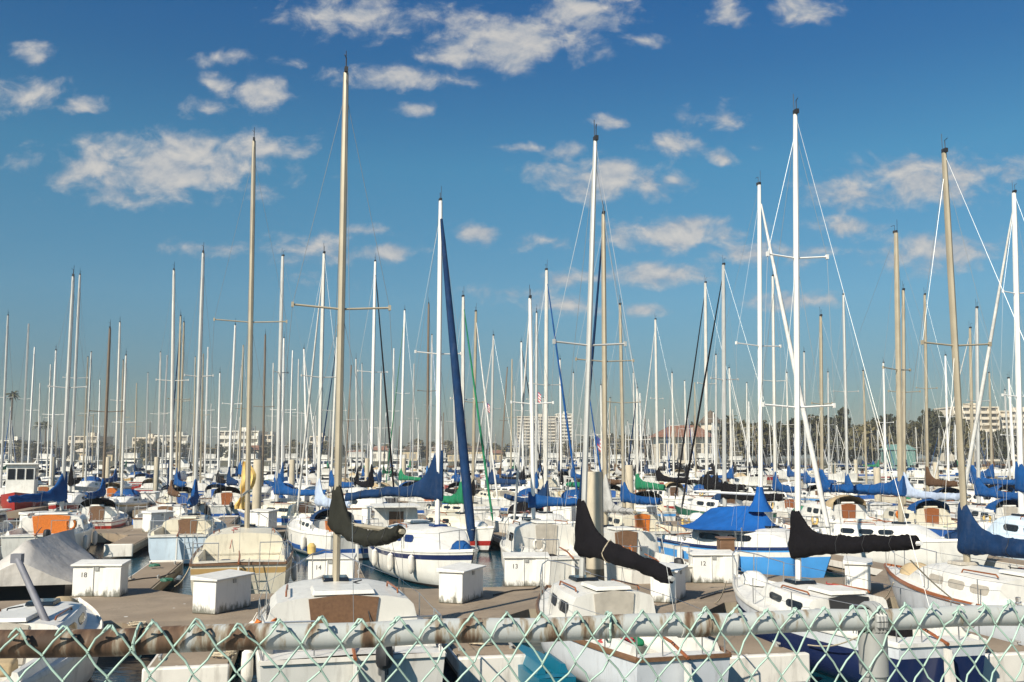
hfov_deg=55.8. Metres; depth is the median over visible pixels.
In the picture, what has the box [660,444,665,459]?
window
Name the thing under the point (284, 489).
sailboat
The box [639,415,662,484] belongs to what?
sailboat
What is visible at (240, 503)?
hanging cloth
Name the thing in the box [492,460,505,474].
motorboat
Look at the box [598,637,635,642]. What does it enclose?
rope heap
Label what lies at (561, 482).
sailboat
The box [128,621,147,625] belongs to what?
rope coil
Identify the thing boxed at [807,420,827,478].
sailboat
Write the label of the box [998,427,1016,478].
sailboat
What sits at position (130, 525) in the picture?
finger pier
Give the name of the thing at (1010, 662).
finger pier
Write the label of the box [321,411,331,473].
sailboat
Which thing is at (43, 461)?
motor yacht
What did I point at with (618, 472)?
sailboat
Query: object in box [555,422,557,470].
sailboat
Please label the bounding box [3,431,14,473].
sailboat
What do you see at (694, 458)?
sailboat
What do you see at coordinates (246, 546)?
sailboat
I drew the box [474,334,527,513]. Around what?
sailboat
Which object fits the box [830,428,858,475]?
sailboat
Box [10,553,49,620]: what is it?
leaning spar
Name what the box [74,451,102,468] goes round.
motor yacht
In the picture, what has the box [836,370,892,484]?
sailboat
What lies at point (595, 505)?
piling
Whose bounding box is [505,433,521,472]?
sailboat
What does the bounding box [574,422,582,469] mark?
sailboat
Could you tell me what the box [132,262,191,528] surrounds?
sailboat
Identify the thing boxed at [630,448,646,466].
motor yacht
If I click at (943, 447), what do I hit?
sailboat
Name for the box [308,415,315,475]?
sailboat
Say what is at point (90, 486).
sailboat
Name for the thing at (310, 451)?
tree
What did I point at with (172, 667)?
finger pier
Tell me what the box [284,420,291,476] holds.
sailboat
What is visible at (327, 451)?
sailboat
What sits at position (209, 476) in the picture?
sailboat
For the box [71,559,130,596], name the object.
dock box
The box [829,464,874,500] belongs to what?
motorboat
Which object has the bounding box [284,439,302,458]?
tree
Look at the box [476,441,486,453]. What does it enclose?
tree
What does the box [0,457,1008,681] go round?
water
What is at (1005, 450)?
tree
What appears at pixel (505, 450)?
tree
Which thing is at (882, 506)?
dock box
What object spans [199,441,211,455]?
tree
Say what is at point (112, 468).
sailboat
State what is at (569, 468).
sailboat
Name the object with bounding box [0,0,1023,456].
sky
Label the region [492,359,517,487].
sailboat
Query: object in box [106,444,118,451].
tree
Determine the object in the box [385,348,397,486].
sailboat
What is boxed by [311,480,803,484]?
dock walkway
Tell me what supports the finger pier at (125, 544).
on the water
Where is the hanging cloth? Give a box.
[234,461,255,508]
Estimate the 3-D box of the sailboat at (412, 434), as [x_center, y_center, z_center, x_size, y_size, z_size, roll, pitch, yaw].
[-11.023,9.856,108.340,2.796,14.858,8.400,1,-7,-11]
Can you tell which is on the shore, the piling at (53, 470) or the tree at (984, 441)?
the tree at (984, 441)
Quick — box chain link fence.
[0,599,1023,681]
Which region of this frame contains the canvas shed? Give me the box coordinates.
[879,444,915,469]
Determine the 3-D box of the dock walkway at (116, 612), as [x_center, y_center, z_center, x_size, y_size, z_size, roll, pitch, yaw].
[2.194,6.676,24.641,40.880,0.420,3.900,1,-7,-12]
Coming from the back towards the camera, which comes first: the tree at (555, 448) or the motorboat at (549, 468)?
the tree at (555, 448)
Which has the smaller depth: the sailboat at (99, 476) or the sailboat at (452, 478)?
the sailboat at (452, 478)
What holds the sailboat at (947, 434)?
on the water
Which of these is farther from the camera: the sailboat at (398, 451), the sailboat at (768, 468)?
the sailboat at (768, 468)
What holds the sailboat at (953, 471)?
on the water
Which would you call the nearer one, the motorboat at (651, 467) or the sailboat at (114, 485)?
the sailboat at (114, 485)
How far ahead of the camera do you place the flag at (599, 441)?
129.31 m
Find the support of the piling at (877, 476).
in the water
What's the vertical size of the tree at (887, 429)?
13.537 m
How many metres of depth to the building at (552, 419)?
637.99 m
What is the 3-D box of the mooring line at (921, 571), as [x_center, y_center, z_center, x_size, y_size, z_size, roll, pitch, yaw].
[7.143,4.065,16.433,1.326,0.786,0.024,5,-9,-37]
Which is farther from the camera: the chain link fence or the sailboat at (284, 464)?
the sailboat at (284, 464)
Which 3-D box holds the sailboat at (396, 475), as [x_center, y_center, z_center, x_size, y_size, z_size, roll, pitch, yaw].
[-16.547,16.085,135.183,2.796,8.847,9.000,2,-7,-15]
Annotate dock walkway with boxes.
[0,501,407,510]
[0,576,898,628]
[13,518,789,542]
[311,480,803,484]
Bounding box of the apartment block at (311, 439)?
[309,433,331,456]
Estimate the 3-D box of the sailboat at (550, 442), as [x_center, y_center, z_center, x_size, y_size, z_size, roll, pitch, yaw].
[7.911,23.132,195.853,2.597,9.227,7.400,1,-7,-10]
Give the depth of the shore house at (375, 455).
421.30 m
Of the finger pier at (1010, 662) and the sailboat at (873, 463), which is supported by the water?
the sailboat at (873, 463)
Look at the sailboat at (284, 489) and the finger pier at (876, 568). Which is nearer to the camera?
the finger pier at (876, 568)
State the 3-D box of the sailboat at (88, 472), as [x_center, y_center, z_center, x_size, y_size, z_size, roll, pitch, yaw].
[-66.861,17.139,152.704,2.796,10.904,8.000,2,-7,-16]
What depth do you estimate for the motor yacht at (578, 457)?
215.06 m
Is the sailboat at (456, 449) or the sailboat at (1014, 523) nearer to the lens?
the sailboat at (1014, 523)
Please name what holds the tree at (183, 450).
on the shore
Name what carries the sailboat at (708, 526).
on the water
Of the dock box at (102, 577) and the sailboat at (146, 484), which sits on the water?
the sailboat at (146, 484)
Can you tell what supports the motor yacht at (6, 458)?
on the water
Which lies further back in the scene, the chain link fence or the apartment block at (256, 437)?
the apartment block at (256, 437)
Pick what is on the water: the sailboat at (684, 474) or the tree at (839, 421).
the sailboat at (684, 474)
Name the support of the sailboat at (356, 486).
on the water
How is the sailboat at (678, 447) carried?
on the water
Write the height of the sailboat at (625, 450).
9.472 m
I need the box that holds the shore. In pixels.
[13,457,1015,468]
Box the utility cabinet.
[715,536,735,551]
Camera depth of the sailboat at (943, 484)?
61.91 m
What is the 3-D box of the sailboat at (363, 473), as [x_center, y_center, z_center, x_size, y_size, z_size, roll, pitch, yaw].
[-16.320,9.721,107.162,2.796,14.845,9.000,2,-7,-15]
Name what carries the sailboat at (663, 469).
on the water
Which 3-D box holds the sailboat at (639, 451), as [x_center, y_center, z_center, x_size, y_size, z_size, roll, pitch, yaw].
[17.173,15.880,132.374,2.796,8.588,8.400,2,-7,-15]
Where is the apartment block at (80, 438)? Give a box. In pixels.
[68,433,113,449]
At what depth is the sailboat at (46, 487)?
75.28 m
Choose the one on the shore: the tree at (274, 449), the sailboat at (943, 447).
the tree at (274, 449)
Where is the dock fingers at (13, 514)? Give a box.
[6,502,889,517]
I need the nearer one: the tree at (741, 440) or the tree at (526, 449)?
the tree at (741, 440)
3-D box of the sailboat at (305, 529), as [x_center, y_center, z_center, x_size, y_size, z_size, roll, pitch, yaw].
[-7.891,2.389,41.564,3.164,13.863,8.330,4,-8,-29]
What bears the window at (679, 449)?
in the waterside restaurant
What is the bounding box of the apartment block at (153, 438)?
[132,434,157,446]
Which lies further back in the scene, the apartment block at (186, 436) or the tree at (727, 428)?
the apartment block at (186, 436)
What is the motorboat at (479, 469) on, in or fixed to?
on the water
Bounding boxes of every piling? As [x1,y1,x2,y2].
[48,457,55,485]
[105,457,110,477]
[153,457,159,490]
[252,460,262,508]
[289,460,294,486]
[365,458,369,488]
[402,458,405,482]
[586,472,604,580]
[625,465,633,509]
[831,462,835,473]
[854,460,857,480]
[873,468,881,501]
[933,462,938,488]
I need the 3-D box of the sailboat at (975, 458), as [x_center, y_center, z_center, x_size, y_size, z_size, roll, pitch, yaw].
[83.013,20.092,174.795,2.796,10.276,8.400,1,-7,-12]
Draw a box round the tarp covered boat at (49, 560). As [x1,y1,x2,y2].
[0,529,97,600]
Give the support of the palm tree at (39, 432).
on the shore
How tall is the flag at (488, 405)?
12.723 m
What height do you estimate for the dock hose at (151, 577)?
0.031 m
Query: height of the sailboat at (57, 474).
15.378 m
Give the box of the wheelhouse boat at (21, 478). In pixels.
[1,463,42,511]
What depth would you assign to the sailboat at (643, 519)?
42.87 m
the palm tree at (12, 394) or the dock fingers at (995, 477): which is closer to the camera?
the dock fingers at (995, 477)
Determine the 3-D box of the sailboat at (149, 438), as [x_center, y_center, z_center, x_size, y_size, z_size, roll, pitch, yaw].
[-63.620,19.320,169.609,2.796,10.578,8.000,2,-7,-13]
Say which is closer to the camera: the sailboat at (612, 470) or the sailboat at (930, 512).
the sailboat at (930, 512)
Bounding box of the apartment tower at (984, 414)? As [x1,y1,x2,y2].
[934,403,999,460]
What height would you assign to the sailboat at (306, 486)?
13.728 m
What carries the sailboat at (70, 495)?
on the water
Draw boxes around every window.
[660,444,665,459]
[677,444,683,459]
[687,444,691,459]
[696,444,700,457]
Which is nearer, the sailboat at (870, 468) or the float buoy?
the float buoy
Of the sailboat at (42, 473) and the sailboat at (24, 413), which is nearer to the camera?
the sailboat at (24, 413)
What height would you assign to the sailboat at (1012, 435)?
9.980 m
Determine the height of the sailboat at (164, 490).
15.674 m
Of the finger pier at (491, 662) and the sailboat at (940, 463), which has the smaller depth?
the finger pier at (491, 662)
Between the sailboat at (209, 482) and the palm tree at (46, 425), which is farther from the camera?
the palm tree at (46, 425)
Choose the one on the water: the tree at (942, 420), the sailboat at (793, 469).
the sailboat at (793, 469)
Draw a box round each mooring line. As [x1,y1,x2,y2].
[808,637,857,646]
[909,559,953,599]
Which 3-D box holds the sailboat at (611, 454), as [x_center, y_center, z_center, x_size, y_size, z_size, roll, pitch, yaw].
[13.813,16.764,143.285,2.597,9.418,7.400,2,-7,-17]
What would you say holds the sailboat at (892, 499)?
on the water
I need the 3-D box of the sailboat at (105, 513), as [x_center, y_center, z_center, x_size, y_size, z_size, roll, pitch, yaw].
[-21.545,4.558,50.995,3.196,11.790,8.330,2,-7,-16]
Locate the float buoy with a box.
[307,543,315,553]
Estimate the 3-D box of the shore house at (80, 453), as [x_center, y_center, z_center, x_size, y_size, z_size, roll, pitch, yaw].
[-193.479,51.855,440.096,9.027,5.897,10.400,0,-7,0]
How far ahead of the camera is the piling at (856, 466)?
118.94 m
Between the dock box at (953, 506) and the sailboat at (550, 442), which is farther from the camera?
the sailboat at (550, 442)
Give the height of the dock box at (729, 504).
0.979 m
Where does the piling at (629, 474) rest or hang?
in the water
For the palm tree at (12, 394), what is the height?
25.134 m
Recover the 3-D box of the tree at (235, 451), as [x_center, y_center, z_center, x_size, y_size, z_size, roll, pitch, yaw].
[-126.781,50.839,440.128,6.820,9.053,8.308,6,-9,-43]
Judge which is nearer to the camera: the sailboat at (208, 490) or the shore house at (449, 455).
the sailboat at (208, 490)
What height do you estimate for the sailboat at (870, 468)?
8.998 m
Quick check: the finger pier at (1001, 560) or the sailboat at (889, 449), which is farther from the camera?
the sailboat at (889, 449)
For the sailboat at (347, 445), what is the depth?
96.29 m
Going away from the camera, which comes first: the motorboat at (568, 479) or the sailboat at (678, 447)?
the motorboat at (568, 479)
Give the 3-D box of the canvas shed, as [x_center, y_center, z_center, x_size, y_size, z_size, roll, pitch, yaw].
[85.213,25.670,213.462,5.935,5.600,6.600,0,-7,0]
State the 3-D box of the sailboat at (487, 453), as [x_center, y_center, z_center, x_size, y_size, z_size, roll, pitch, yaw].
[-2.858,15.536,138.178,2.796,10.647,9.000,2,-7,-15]
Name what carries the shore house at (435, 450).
on the shore
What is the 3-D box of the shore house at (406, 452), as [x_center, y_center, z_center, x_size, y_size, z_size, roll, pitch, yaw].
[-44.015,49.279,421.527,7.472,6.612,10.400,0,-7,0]
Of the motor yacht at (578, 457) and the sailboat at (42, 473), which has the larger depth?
the motor yacht at (578, 457)
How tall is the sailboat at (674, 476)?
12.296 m
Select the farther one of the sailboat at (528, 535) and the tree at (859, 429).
the tree at (859, 429)
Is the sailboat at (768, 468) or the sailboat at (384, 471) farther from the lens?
the sailboat at (768, 468)
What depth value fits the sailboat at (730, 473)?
86.98 m
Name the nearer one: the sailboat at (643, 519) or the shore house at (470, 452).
the sailboat at (643, 519)
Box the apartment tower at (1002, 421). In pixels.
[999,407,1023,460]
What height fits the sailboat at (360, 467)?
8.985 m
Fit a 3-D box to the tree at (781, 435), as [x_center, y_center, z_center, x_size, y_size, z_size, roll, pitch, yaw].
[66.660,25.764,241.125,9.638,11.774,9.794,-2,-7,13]
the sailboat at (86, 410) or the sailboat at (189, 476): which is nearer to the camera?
the sailboat at (86, 410)
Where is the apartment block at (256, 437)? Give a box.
[220,427,268,460]
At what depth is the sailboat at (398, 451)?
190.38 m
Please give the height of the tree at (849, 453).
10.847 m
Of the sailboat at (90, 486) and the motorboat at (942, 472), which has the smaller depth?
the sailboat at (90, 486)
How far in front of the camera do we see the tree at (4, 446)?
442.41 m
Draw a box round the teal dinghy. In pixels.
[518,644,575,681]
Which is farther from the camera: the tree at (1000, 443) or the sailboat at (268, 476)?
the tree at (1000, 443)
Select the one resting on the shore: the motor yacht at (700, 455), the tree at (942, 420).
the tree at (942, 420)
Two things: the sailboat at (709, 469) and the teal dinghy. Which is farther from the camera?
the sailboat at (709, 469)
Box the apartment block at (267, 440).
[264,431,280,459]
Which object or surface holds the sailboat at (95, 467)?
on the water
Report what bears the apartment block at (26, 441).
on the shore
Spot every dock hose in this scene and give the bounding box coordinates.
[128,572,174,580]
[493,585,539,595]
[699,590,733,598]
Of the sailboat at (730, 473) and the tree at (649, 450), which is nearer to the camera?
the sailboat at (730, 473)
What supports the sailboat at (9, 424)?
on the water
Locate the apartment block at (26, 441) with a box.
[0,437,31,460]
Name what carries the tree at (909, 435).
on the shore
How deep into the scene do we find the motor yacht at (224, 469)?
198.15 m
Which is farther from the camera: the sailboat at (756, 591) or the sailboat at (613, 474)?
the sailboat at (613, 474)
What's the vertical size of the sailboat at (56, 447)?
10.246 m
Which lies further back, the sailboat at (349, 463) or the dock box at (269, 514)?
the sailboat at (349, 463)
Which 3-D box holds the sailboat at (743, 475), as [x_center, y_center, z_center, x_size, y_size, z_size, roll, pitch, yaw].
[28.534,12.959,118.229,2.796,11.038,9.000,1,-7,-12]
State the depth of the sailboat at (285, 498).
67.79 m
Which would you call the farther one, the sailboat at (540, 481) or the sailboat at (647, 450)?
the sailboat at (647, 450)
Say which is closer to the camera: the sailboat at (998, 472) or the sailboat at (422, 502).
the sailboat at (422, 502)
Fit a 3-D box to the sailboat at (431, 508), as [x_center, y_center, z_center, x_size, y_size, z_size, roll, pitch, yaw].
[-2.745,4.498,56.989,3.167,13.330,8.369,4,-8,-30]
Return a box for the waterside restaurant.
[647,410,721,464]
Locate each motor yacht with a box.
[0,450,14,471]
[33,449,81,469]
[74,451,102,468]
[124,447,142,471]
[139,446,208,470]
[198,448,227,472]
[241,448,259,466]
[280,448,308,466]
[303,449,344,468]
[342,446,364,469]
[373,449,425,472]
[423,447,449,469]
[450,448,488,469]
[495,446,542,472]
[525,447,579,468]
[567,446,594,466]
[594,449,633,468]
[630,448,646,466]
[660,451,676,469]
[691,448,729,469]
[727,451,750,467]
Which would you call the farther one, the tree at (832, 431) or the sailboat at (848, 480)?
the tree at (832, 431)
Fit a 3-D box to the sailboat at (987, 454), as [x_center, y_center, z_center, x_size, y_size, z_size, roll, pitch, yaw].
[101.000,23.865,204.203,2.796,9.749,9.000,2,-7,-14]
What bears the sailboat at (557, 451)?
on the water
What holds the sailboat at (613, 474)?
on the water
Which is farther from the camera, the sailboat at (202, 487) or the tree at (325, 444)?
the tree at (325, 444)
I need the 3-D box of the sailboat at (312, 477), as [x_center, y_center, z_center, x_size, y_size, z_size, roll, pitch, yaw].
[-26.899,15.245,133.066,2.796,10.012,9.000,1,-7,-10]
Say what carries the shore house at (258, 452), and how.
on the shore
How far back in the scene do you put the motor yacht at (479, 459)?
205.92 m
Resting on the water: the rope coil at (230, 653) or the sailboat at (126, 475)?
the sailboat at (126, 475)
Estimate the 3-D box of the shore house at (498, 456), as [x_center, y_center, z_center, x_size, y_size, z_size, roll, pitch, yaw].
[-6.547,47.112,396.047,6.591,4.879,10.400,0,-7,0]
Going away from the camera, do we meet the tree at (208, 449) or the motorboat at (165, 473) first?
the motorboat at (165, 473)
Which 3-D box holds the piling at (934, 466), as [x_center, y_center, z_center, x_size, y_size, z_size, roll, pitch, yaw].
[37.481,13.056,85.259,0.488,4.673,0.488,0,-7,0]
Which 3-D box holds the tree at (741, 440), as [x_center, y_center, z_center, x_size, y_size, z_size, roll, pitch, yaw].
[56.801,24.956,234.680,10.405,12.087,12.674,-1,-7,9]
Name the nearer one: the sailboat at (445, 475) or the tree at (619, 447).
the sailboat at (445, 475)
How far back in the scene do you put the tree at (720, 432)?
249.20 m
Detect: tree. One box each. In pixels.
[0,441,8,452]
[6,390,19,449]
[6,439,27,461]
[24,440,42,462]
[30,441,40,461]
[32,421,45,450]
[39,443,55,453]
[42,421,51,453]
[42,441,58,453]
[60,444,69,457]
[73,442,88,454]
[89,443,102,457]
[94,441,108,453]
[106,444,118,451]
[129,439,153,458]
[152,440,161,456]
[160,441,182,454]
[181,443,188,456]
[183,443,190,456]
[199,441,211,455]
[211,444,225,457]
[225,444,237,458]
[259,444,270,460]
[270,439,287,456]
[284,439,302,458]
[305,442,314,457]
[317,441,334,457]
[342,445,347,456]
[347,442,365,453]
[408,438,425,458]
[443,440,453,456]
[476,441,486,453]
[486,442,500,454]
[503,443,517,456]
[521,445,529,459]
[551,441,562,454]
[562,440,577,459]
[577,436,593,456]
[600,432,619,454]
[613,434,633,461]
[639,434,651,458]
[698,423,727,457]
[718,419,737,455]
[726,420,765,461]
[753,420,781,462]
[769,421,793,463]
[786,418,817,455]
[801,414,837,455]
[818,415,844,457]
[833,407,853,463]
[841,424,858,459]
[843,420,893,462]
[870,415,896,443]
[886,414,907,437]
[906,420,931,455]
[917,408,942,464]
[928,414,965,463]
[938,421,985,463]
[975,430,993,463]
[988,428,1010,462]
[999,429,1016,460]
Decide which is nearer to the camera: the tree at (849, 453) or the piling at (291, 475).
the piling at (291, 475)
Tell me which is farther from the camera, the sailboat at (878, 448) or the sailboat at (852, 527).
the sailboat at (878, 448)
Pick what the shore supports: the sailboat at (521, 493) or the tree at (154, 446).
the tree at (154, 446)
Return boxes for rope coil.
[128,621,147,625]
[212,650,236,656]
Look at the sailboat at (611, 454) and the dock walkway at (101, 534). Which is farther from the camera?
the sailboat at (611, 454)
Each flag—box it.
[485,403,489,436]
[596,435,600,471]
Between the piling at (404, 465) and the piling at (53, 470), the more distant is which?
the piling at (404, 465)
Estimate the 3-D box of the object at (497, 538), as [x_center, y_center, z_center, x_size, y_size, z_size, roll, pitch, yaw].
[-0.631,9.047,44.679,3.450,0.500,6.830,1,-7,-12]
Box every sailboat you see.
[0,268,97,557]
[0,312,16,504]
[0,596,103,681]
[2,420,16,485]
[3,324,31,485]
[3,407,16,475]
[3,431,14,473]
[24,347,46,486]
[31,383,48,476]
[31,416,42,469]
[37,344,63,504]
[38,364,58,485]
[44,422,60,471]
[48,271,88,511]
[55,382,68,476]
[55,429,63,471]
[69,319,131,528]
[69,422,79,469]
[72,351,101,491]
[73,357,92,485]
[77,418,90,476]
[81,414,96,476]
[89,432,101,473]
[92,379,102,480]
[100,321,128,497]
[105,351,149,516]
[106,359,131,488]
[110,445,118,469]
[117,448,128,479]
[124,431,130,474]
[125,383,144,482]
[129,373,150,488]
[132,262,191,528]
[134,351,167,491]
[143,421,151,465]
[148,245,226,565]
[151,355,167,483]
[155,314,204,512]
[160,318,192,496]
[163,432,166,468]
[167,420,174,470]
[173,453,187,480]
[185,356,201,486]
[186,429,198,474]
[187,354,207,495]
[189,127,299,594]
[191,347,211,484]
[198,421,207,477]
[199,372,228,501]
[202,404,216,480]
[205,318,244,518]
[211,431,222,472]
[224,417,241,484]
[225,428,235,472]
[226,345,252,491]
[232,437,240,478]
[237,251,331,524]
[241,51,446,681]
[250,329,275,501]
[263,337,301,503]
[264,363,280,480]
[279,438,288,472]
[283,350,296,482]
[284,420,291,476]
[287,246,378,560]
[292,348,316,501]
[292,359,304,482]
[295,414,311,484]
[303,422,311,472]
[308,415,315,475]
[308,416,316,482]
[311,337,354,510]
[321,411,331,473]
[321,434,328,472]
[325,260,394,523]
[329,365,351,491]
[343,359,369,493]
[344,186,478,587]
[347,434,352,473]
[348,464,361,477]
[358,429,361,472]
[359,364,366,479]
[363,366,398,502]
[364,419,375,476]
[373,432,382,474]
[374,416,390,482]
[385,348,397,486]
[386,305,422,500]
[386,425,398,480]
[396,426,399,472]
[406,421,411,470]
[408,302,447,514]
[408,364,418,476]
[411,422,423,476]
[412,334,435,481]
[419,295,494,551]
[423,303,499,515]
[441,412,447,479]
[441,416,451,479]
[441,421,449,479]
[444,381,460,494]
[444,452,475,488]
[451,432,459,475]
[453,430,456,469]
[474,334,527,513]
[480,433,496,478]
[482,420,498,478]
[483,264,578,532]
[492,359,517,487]
[492,367,507,485]
[494,341,543,491]
[500,285,585,584]
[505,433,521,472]
[506,429,518,474]
[507,308,553,515]
[509,386,521,476]
[521,432,539,485]
[536,120,731,681]
[538,397,558,488]
[538,419,542,478]
[548,358,578,496]
[548,435,553,465]
[550,412,568,485]
[550,416,564,477]
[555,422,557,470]
[559,369,588,489]
[561,398,601,497]
[565,437,570,469]
[570,200,692,583]
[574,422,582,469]
[589,430,595,468]
[590,379,621,512]
[598,428,614,474]
[599,397,620,486]
[602,295,690,536]
[608,406,633,479]
[608,420,620,473]
[610,419,620,478]
[617,387,675,520]
[618,427,642,474]
[620,421,633,463]
[625,380,648,493]
[629,425,647,480]
[632,393,659,482]
[634,315,703,511]
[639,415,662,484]
[640,419,654,474]
[650,430,662,472]
[656,177,831,577]
[659,408,669,483]
[661,372,692,492]
[662,419,682,473]
[667,430,690,476]
[671,419,697,477]
[672,380,696,486]
[673,275,776,518]
[675,429,684,464]
[677,382,704,479]
[679,258,820,531]
[683,354,733,496]
[687,428,701,471]
[689,428,698,471]
[691,423,704,477]
[694,411,727,484]
[699,367,754,483]
[699,425,721,471]
[708,422,721,474]
[713,427,729,468]
[727,426,742,466]
[728,409,742,473]
[732,94,987,681]
[733,382,771,486]
[734,401,757,481]
[741,431,750,465]
[750,419,768,473]
[750,425,778,479]
[757,274,808,517]
[757,437,770,469]
[765,422,782,472]
[769,426,794,479]
[772,225,993,565]
[777,372,809,493]
[785,428,794,470]
[786,346,850,502]
[787,314,904,528]
[791,440,814,479]
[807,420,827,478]
[808,369,845,485]
[824,433,844,472]
[825,290,897,505]
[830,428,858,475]
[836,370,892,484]
[850,427,864,466]
[858,433,871,465]
[864,430,889,479]
[867,283,992,536]
[867,359,931,505]
[867,434,879,464]
[871,424,895,470]
[871,429,891,467]
[881,426,896,468]
[883,134,1023,645]
[887,421,909,476]
[906,293,992,504]
[906,427,923,475]
[920,436,932,465]
[923,350,985,490]
[930,323,1015,503]
[930,434,951,466]
[936,429,946,462]
[939,299,1017,522]
[939,425,966,473]
[949,423,966,469]
[954,367,1017,492]
[957,183,1023,559]
[957,444,986,477]
[980,431,999,469]
[980,432,1007,478]
[982,377,1023,492]
[987,389,1016,479]
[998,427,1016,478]
[1003,395,1023,479]
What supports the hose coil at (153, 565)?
on the finger pier at (152, 587)
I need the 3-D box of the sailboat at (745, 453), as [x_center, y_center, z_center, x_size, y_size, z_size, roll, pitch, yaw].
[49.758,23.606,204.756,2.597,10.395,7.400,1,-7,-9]
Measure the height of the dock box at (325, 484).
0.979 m
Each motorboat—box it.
[0,508,12,544]
[60,461,75,477]
[142,460,153,473]
[159,463,167,476]
[212,473,226,484]
[264,464,270,478]
[321,462,333,480]
[370,503,420,526]
[384,469,397,476]
[406,471,418,476]
[475,465,484,476]
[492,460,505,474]
[542,462,554,476]
[565,463,580,483]
[646,460,655,469]
[717,469,735,483]
[733,464,746,474]
[739,467,773,505]
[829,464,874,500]
[850,467,873,479]
[907,463,944,490]
[915,461,930,470]
[929,466,954,478]
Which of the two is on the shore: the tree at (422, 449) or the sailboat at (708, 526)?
the tree at (422, 449)
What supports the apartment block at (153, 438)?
on the shore
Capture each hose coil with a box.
[149,563,160,566]
[160,577,173,581]
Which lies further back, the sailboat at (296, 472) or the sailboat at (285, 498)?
the sailboat at (296, 472)
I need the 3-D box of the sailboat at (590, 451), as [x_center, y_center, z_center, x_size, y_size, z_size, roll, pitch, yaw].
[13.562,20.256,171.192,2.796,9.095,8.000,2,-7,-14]
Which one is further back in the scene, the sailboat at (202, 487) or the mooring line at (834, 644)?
the sailboat at (202, 487)
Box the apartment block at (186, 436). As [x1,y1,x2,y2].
[154,432,199,460]
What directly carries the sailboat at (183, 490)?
on the water
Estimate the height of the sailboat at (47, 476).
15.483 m
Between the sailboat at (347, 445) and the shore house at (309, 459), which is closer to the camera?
the sailboat at (347, 445)
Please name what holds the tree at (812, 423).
on the shore
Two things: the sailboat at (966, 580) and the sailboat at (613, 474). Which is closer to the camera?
the sailboat at (966, 580)
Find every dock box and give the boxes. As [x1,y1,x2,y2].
[18,511,49,519]
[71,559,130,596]
[140,491,160,504]
[141,509,174,531]
[190,569,254,613]
[250,508,278,529]
[301,489,310,501]
[307,553,356,579]
[321,481,329,489]
[361,505,371,524]
[437,562,485,603]
[473,506,499,520]
[480,479,486,488]
[502,552,550,586]
[525,479,530,486]
[550,506,575,520]
[635,505,657,514]
[650,562,687,602]
[686,549,737,582]
[720,503,741,505]
[843,555,872,593]
[866,502,892,515]
[943,501,959,512]
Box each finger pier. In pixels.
[71,560,191,598]
[104,532,147,556]
[116,522,132,527]
[122,618,254,681]
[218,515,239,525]
[277,530,287,538]
[355,558,412,589]
[416,609,528,681]
[418,513,425,518]
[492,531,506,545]
[654,602,809,681]
[684,559,806,578]
[827,554,887,575]
[883,597,1023,681]
[984,555,1023,568]
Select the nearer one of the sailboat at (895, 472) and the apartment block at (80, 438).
the sailboat at (895, 472)
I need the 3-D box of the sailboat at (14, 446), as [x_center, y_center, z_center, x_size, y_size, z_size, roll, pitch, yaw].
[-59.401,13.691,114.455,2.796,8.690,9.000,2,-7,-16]
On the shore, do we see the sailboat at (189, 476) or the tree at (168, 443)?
the tree at (168, 443)
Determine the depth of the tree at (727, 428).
247.93 m
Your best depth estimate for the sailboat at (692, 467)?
174.14 m
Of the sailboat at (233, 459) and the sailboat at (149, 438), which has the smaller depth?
the sailboat at (149, 438)
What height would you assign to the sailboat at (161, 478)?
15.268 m
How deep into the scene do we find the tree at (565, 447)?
437.45 m
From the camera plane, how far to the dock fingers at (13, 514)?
63.77 m
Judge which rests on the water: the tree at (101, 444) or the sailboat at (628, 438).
the sailboat at (628, 438)
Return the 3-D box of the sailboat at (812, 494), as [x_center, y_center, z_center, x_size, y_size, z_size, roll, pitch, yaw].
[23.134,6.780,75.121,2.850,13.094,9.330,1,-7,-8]
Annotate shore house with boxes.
[0,452,23,460]
[73,448,85,460]
[99,450,118,460]
[139,448,160,460]
[185,448,192,460]
[231,445,242,460]
[243,445,261,459]
[291,456,311,460]
[373,446,388,460]
[402,446,420,460]
[432,445,446,457]
[446,450,459,460]
[467,446,484,457]
[489,450,502,461]
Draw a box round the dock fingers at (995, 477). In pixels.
[183,476,1012,481]
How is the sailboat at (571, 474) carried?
on the water
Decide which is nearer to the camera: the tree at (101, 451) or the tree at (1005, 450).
the tree at (1005, 450)
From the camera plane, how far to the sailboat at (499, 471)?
111.30 m
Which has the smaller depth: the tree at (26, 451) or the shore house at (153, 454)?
the tree at (26, 451)
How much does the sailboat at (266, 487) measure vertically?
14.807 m
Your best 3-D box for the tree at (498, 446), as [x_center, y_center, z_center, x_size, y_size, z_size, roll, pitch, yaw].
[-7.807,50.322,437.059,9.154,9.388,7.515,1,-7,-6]
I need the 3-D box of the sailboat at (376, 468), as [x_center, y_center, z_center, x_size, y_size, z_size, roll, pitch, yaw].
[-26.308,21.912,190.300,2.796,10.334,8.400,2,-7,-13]
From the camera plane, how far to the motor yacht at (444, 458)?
204.42 m
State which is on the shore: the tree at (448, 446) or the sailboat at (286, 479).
the tree at (448, 446)
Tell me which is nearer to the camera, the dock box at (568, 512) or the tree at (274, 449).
the dock box at (568, 512)
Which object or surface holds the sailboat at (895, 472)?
on the water
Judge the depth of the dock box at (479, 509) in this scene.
48.26 m
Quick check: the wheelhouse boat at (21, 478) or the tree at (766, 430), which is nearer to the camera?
the wheelhouse boat at (21, 478)
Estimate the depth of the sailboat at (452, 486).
81.65 m

